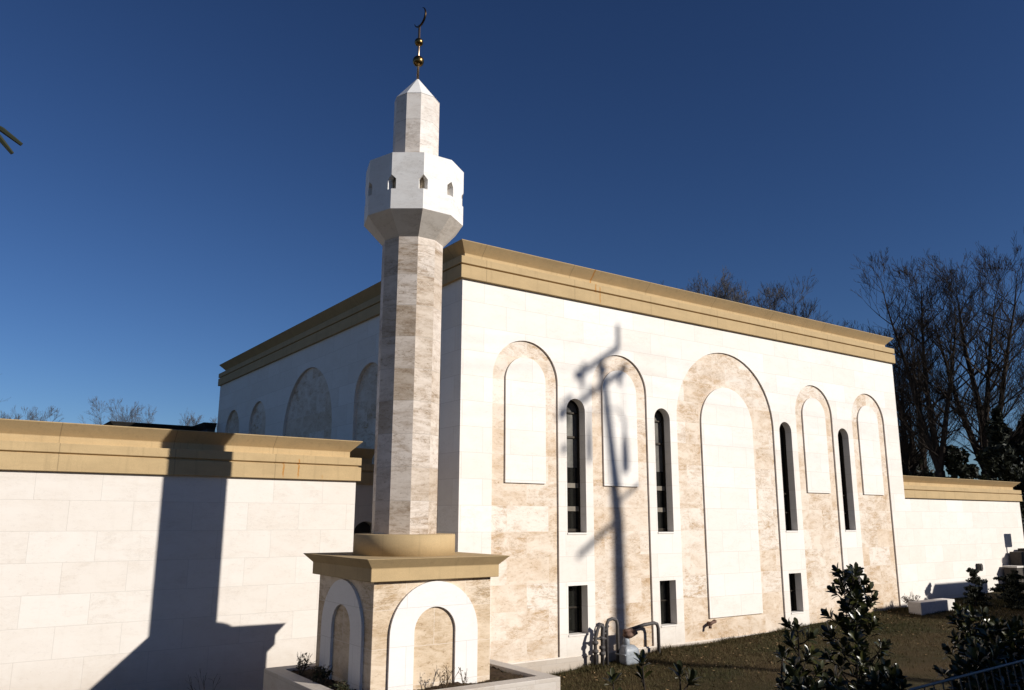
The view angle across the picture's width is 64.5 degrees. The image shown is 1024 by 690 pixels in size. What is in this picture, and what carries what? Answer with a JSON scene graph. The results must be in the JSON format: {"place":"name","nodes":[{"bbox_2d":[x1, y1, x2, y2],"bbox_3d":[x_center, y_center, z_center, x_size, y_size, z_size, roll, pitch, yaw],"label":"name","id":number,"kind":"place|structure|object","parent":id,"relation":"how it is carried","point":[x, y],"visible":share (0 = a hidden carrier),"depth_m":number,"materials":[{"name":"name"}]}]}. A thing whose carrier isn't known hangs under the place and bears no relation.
{"place":"outdoors","nodes":[
{"label":"outdoors","id":0,"kind":"place"},
{"bbox_2d":[0,0,1023,495],"label":"sky","id":1,"kind":"structure","parent":0,"point":[183,191],"materials":[{"name":"blue"}]},
{"bbox_2d":[546,592,1023,689],"bbox_3d":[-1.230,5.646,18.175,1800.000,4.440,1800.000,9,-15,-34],"label":"lawn","id":2,"kind":"structure","parent":0,"point":[919,671],"depth_m":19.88,"materials":[{"name":"green plant"}]},
{"bbox_2d":[0,126,22,153],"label":"pine tree","id":3,"kind":"object","parent":2,"relation":"on","point":[4,131],"visible":1,"depth_m":3.58,"materials":[{"name":"green plant"}]},
{"bbox_2d":[0,406,63,421],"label":"bare tree","id":4,"kind":"object","parent":2,"relation":"on","point":[35,415],"visible":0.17,"depth_m":68.91,"materials":[{"name":"brown plant"}]},
{"bbox_2d":[80,397,156,424],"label":"bare tree","id":5,"kind":"object","parent":2,"relation":"on","point":[131,416],"visible":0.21,"depth_m":71.83,"materials":[{"name":"brown plant"}]},
{"bbox_2d":[103,421,216,431],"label":"wing","id":6,"kind":"structure","parent":2,"relation":"on","point":[207,426],"depth_m":35.96,"materials":[{"name":"black"}]},
{"bbox_2d":[0,418,374,689],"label":"side wing","id":7,"kind":"structure","parent":2,"relation":"on","point":[137,558],"depth_m":16.95,"materials":[{"name":"white stone"}]},
{"bbox_2d":[354,522,369,533],"bbox_3d":[-4.119,6.659,21.658,0.760,3.850,0.040,9,-15,-34],"label":"doorway","id":8,"kind":"structure","parent":7,"relation":"in","point":[363,527],"depth_m":22.03,"materials":[{"name":"black"}]},
{"bbox_2d":[177,410,216,431],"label":"bare tree","id":9,"kind":"object","parent":2,"relation":"on","point":[188,423],"visible":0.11,"depth_m":73.30,"materials":[{"name":"brown plant"}]},
{"bbox_2d":[188,670,221,689],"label":"garden bush","id":10,"kind":"object","parent":2,"relation":"on","point":[202,682],"visible":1,"depth_m":16.14,"materials":[{"name":"green plant"}]},
{"bbox_2d":[263,659,559,689],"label":"raised planter","id":11,"kind":"object","parent":2,"relation":"on","point":[283,678],"visible":0.22,"depth_m":14.09,"materials":[{"name":"stone"}]},
{"bbox_2d":[296,652,316,674],"bbox_3d":[-3.710,5.766,14.637,0.382,0.444,0.369,3,-12,-12],"label":"garden bush","id":12,"kind":"object","parent":11,"relation":"on","point":[299,663],"visible":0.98,"depth_m":14.61,"materials":[{"name":"green plant"}]},
{"bbox_2d":[310,664,333,684],"bbox_3d":[-3.221,5.625,13.797,0.436,0.372,0.373,-5,-13,23],"label":"garden bush","id":13,"kind":"object","parent":11,"relation":"in","point":[320,673],"visible":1,"depth_m":13.75,"materials":[{"name":"green plant"}]},
{"bbox_2d":[329,680,349,689],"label":"garden bush","id":14,"kind":"object","parent":11,"relation":"in","point":[344,686],"visible":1,"depth_m":13.14,"materials":[{"name":"green plant"}]},
{"bbox_2d":[303,7,509,689],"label":"minaret","id":15,"kind":"object","parent":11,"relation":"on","point":[404,595],"visible":0.98,"depth_m":14.82,"materials":[{"name":"stone"}]},
{"bbox_2d":[297,670,525,689],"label":"planter weeds","id":16,"kind":"object","parent":11,"relation":"in","point":[418,689],"visible":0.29,"depth_m":13.89,"materials":[{"name":"green plant"}]},
{"bbox_2d":[437,663,459,687],"bbox_3d":[-1.037,5.530,13.522,0.359,0.461,0.352,-4,-13,19],"label":"garden bush","id":17,"kind":"object","parent":11,"relation":"on","point":[447,678],"visible":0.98,"depth_m":13.48,"materials":[{"name":"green plant"}]},
{"bbox_2d":[458,667,467,685],"bbox_3d":[-0.800,5.619,13.674,0.180,0.350,0.232,9,-15,-34],"label":"garden bush","id":18,"kind":"object","parent":11,"relation":"on","point":[464,676],"visible":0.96,"depth_m":13.68,"materials":[{"name":"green plant"}]},
{"bbox_2d":[217,239,914,673],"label":"prayer hall","id":19,"kind":"structure","parent":2,"relation":"on","point":[681,467],"depth_m":22.93,"materials":[{"name":"white stone"}]},
{"bbox_2d":[566,400,586,533],"bbox_3d":[1.561,3.111,20.913,0.630,3.448,0.356,9,-15,-34],"label":"window","id":20,"kind":"structure","parent":19,"relation":"in","point":[572,410],"depth_m":21.09,"materials":[{"name":"black glass"}]},
{"bbox_2d":[568,585,588,636],"bbox_3d":[1.548,6.590,20.172,0.630,1.194,0.356,9,-15,-34],"label":"window","id":21,"kind":"structure","parent":19,"relation":"in","point":[574,592],"depth_m":20.36,"materials":[{"name":"black glass"}]},
{"bbox_2d":[654,410,674,532],"bbox_3d":[4.134,3.498,22.682,0.620,3.448,0.356,9,-15,-34],"label":"window","id":22,"kind":"structure","parent":19,"relation":"in","point":[658,417],"depth_m":22.88,"materials":[{"name":"black glass"}]},
{"bbox_2d":[660,580,677,627],"bbox_3d":[4.121,6.977,21.940,0.620,1.194,0.356,9,-15,-34],"label":"window","id":23,"kind":"structure","parent":19,"relation":"in","point":[664,585],"depth_m":22.14,"materials":[{"name":"black glass"}]},
{"bbox_2d":[779,424,798,531],"bbox_3d":[8.660,4.178,25.792,0.620,3.448,0.356,9,-15,-34],"label":"window","id":24,"kind":"structure","parent":19,"relation":"in","point":[781,430],"depth_m":26.01,"materials":[{"name":"black glass"}]},
{"bbox_2d":[789,573,803,613],"bbox_3d":[8.647,7.657,25.051,0.620,1.194,0.356,9,-15,-34],"label":"window","id":25,"kind":"structure","parent":19,"relation":"in","point":[791,575],"depth_m":25.27,"materials":[{"name":"black glass"}]},
{"bbox_2d":[838,431,856,530],"bbox_3d":[11.234,4.565,27.561,0.630,3.448,0.356,9,-15,-34],"label":"window","id":26,"kind":"structure","parent":19,"relation":"in","point":[840,442],"depth_m":27.79,"materials":[{"name":"black glass"}]},
{"bbox_2d":[603,667,621,689],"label":"magnolia shrub","id":27,"kind":"object","parent":2,"relation":"on","point":[613,675],"visible":1,"depth_m":7.39,"materials":[{"name":"green plant"}]},
{"bbox_2d":[592,617,660,665],"bbox_3d":[2.972,7.444,20.354,2.284,1.222,0.376,9,-15,-34],"label":"gas meter","id":28,"kind":"object","parent":2,"relation":"on","point":[625,654],"visible":0.98,"depth_m":20.11,"materials":[{"name":"grey paint"}]},
{"bbox_2d":[634,649,652,689],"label":"magnolia shrub","id":29,"kind":"object","parent":2,"relation":"on","point":[641,657],"visible":1,"depth_m":7.48,"materials":[{"name":"green plant"}]},
{"bbox_2d":[668,660,701,689],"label":"magnolia shrub","id":30,"kind":"object","parent":2,"relation":"on","point":[693,673],"visible":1,"depth_m":7.38,"materials":[{"name":"green plant"}]},
{"bbox_2d":[660,274,749,303],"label":"bare tree","id":31,"kind":"object","parent":2,"relation":"on","point":[699,288],"visible":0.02,"depth_m":73.67,"materials":[{"name":"brown plant"}]},
{"bbox_2d":[682,265,784,308],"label":"bare tree","id":32,"kind":"object","parent":2,"relation":"on","point":[729,294],"visible":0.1,"depth_m":71.25,"materials":[{"name":"brown plant"}]},
{"bbox_2d":[706,272,830,321],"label":"bare tree","id":33,"kind":"object","parent":2,"relation":"on","point":[772,295],"visible":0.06,"depth_m":72.68,"materials":[{"name":"brown plant"}]},
{"bbox_2d":[560,609,1010,689],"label":"leaf litter","id":34,"kind":"object","parent":2,"relation":"on","point":[760,654],"visible":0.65,"depth_m":20.82,"materials":[{"name":"brown plant"}]},
{"bbox_2d":[775,645,798,689],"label":"magnolia shrub","id":35,"kind":"object","parent":2,"relation":"on","point":[782,652],"visible":0.7,"depth_m":7.19,"materials":[{"name":"green plant"}]},
{"bbox_2d":[774,617,823,689],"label":"magnolia shrub","id":36,"kind":"object","parent":2,"relation":"on","point":[794,662],"visible":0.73,"depth_m":8.05,"materials":[{"name":"green plant"}]},
{"bbox_2d":[779,665,826,689],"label":"magnolia shrub","id":37,"kind":"object","parent":2,"relation":"on","point":[798,683],"visible":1,"depth_m":6.94,"materials":[{"name":"green plant"}]},
{"bbox_2d":[767,295,860,329],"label":"bare tree","id":38,"kind":"object","parent":2,"relation":"on","point":[811,309],"visible":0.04,"depth_m":69.53,"materials":[{"name":"brown plant"}]},
{"bbox_2d":[809,672,848,689],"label":"magnolia shrub","id":39,"kind":"object","parent":2,"relation":"on","point":[832,684],"visible":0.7,"depth_m":7.29,"materials":[{"name":"green plant"}]},
{"bbox_2d":[816,562,898,689],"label":"magnolia shrub","id":40,"kind":"object","parent":2,"relation":"on","point":[851,602],"visible":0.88,"depth_m":8.34,"materials":[{"name":"green plant"}]},
{"bbox_2d":[855,657,912,689],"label":"magnolia shrub","id":41,"kind":"object","parent":2,"relation":"on","point":[895,678],"visible":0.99,"depth_m":7.54,"materials":[{"name":"green plant"}]},
{"bbox_2d":[902,469,913,475],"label":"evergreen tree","id":42,"kind":"object","parent":2,"relation":"on","point":[906,473],"depth_m":48.79,"materials":[{"name":"green plant"}]},
{"bbox_2d":[900,593,919,604],"bbox_3d":[13.530,8.706,27.495,0.776,0.684,0.530,4,-13,-17],"label":"garden bush","id":43,"kind":"object","parent":2,"relation":"on","point":[906,599],"visible":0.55,"depth_m":27.53,"materials":[{"name":"grey plant"}]},
{"bbox_2d":[900,442,934,476],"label":"evergreen tree","id":44,"kind":"object","parent":2,"relation":"on","point":[926,474],"visible":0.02,"depth_m":54.75,"materials":[{"name":"green plant"}]},
{"bbox_2d":[888,341,952,476],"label":"bare tree","id":45,"kind":"object","parent":2,"relation":"on","point":[906,454],"visible":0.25,"depth_m":50.84,"materials":[{"name":"brown plant"}]},
{"bbox_2d":[877,306,965,469],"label":"bare tree","id":46,"kind":"object","parent":2,"relation":"on","point":[918,379],"visible":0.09,"depth_m":57.80,"materials":[{"name":"brown plant"}]},
{"bbox_2d":[908,598,954,614],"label":"wall","id":47,"kind":"structure","parent":2,"relation":"on","point":[923,607],"depth_m":27.15,"materials":[{"name":"grey stone"}]},
{"bbox_2d":[845,247,1022,477],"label":"bare tree","id":48,"kind":"object","parent":2,"relation":"on","point":[937,452],"visible":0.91,"depth_m":48.48,"materials":[{"name":"brown plant"}]},
{"bbox_2d":[892,230,1023,475],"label":"bare tree","id":49,"kind":"object","parent":2,"relation":"on","point":[983,414],"visible":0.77,"depth_m":48.12,"materials":[{"name":"brown plant"}]},
{"bbox_2d":[931,602,992,689],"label":"magnolia shrub","id":50,"kind":"object","parent":2,"relation":"on","point":[969,614],"visible":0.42,"depth_m":9.36,"materials":[{"name":"green plant"}]},
{"bbox_2d":[944,444,979,479],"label":"evergreen tree","id":51,"kind":"object","parent":2,"relation":"on","point":[956,465],"visible":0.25,"depth_m":47.61,"materials":[{"name":"green plant"}]},
{"bbox_2d":[903,475,1023,600],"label":"side wing","id":52,"kind":"structure","parent":2,"relation":"on","point":[957,528],"depth_m":31.17,"materials":[{"name":"white stone"}]},
{"bbox_2d":[908,659,1023,689],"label":"wire fence","id":53,"kind":"object","parent":2,"relation":"on","point":[964,675],"visible":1,"depth_m":6.18,"materials":[{"name":"black metal"}]},
{"bbox_2d":[930,635,1023,689],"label":"magnolia shrub","id":54,"kind":"object","parent":2,"relation":"on","point":[999,646],"visible":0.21,"depth_m":7.93,"materials":[{"name":"green plant"}]},
{"bbox_2d":[961,567,992,606],"bbox_3d":[16.535,8.810,28.871,1.012,1.734,1.111,-4,-13,19],"label":"conical bush","id":55,"kind":"object","parent":2,"relation":"on","point":[974,594],"visible":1,"depth_m":28.70,"materials":[{"name":"green plant"}]},
{"bbox_2d":[950,646,1019,689],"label":"magnolia shrub","id":56,"kind":"object","parent":2,"relation":"on","point":[983,658],"visible":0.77,"depth_m":7.58,"materials":[{"name":"green plant"}]},
{"bbox_2d":[967,615,1023,689],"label":"magnolia shrub","id":57,"kind":"object","parent":2,"relation":"on","point":[1008,634],"visible":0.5,"depth_m":8.35,"materials":[{"name":"green plant"}]},
{"bbox_2d":[973,405,1023,534],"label":"evergreen tree","id":58,"kind":"object","parent":2,"relation":"on","point":[996,455],"visible":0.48,"depth_m":42.77,"materials":[{"name":"green plant"}]},
{"bbox_2d":[988,570,1023,598],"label":"garden bush","id":59,"kind":"object","parent":2,"relation":"on","point":[1012,579],"visible":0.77,"depth_m":30.19,"materials":[{"name":"green plant"}]},
{"bbox_2d":[996,424,1023,504],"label":"evergreen tree","id":60,"kind":"object","parent":2,"relation":"on","point":[1019,460],"visible":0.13,"depth_m":54.12,"materials":[{"name":"green plant"}]},
{"bbox_2d":[996,589,1023,608],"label":"garden bush","id":61,"kind":"object","parent":2,"relation":"on","point":[1015,602],"visible":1,"depth_m":27.96,"materials":[{"name":"green plant"}]},
{"bbox_2d":[997,301,1023,451],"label":"bare tree","id":62,"kind":"object","parent":2,"relation":"on","point":[1022,334],"visible":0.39,"depth_m":51.55,"materials":[{"name":"brown plant"}]},
{"bbox_2d":[1003,548,1023,592],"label":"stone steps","id":63,"kind":"structure","parent":2,"relation":"on","point":[1017,559],"depth_m":32.64,"materials":[{"name":"grey stone"}]},
{"bbox_2d":[1015,415,1023,513],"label":"evergreen tree","id":64,"kind":"object","parent":2,"relation":"on","point":[1021,452],"visible":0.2,"depth_m":48.96,"materials":[{"name":"green plant"}]}
]}

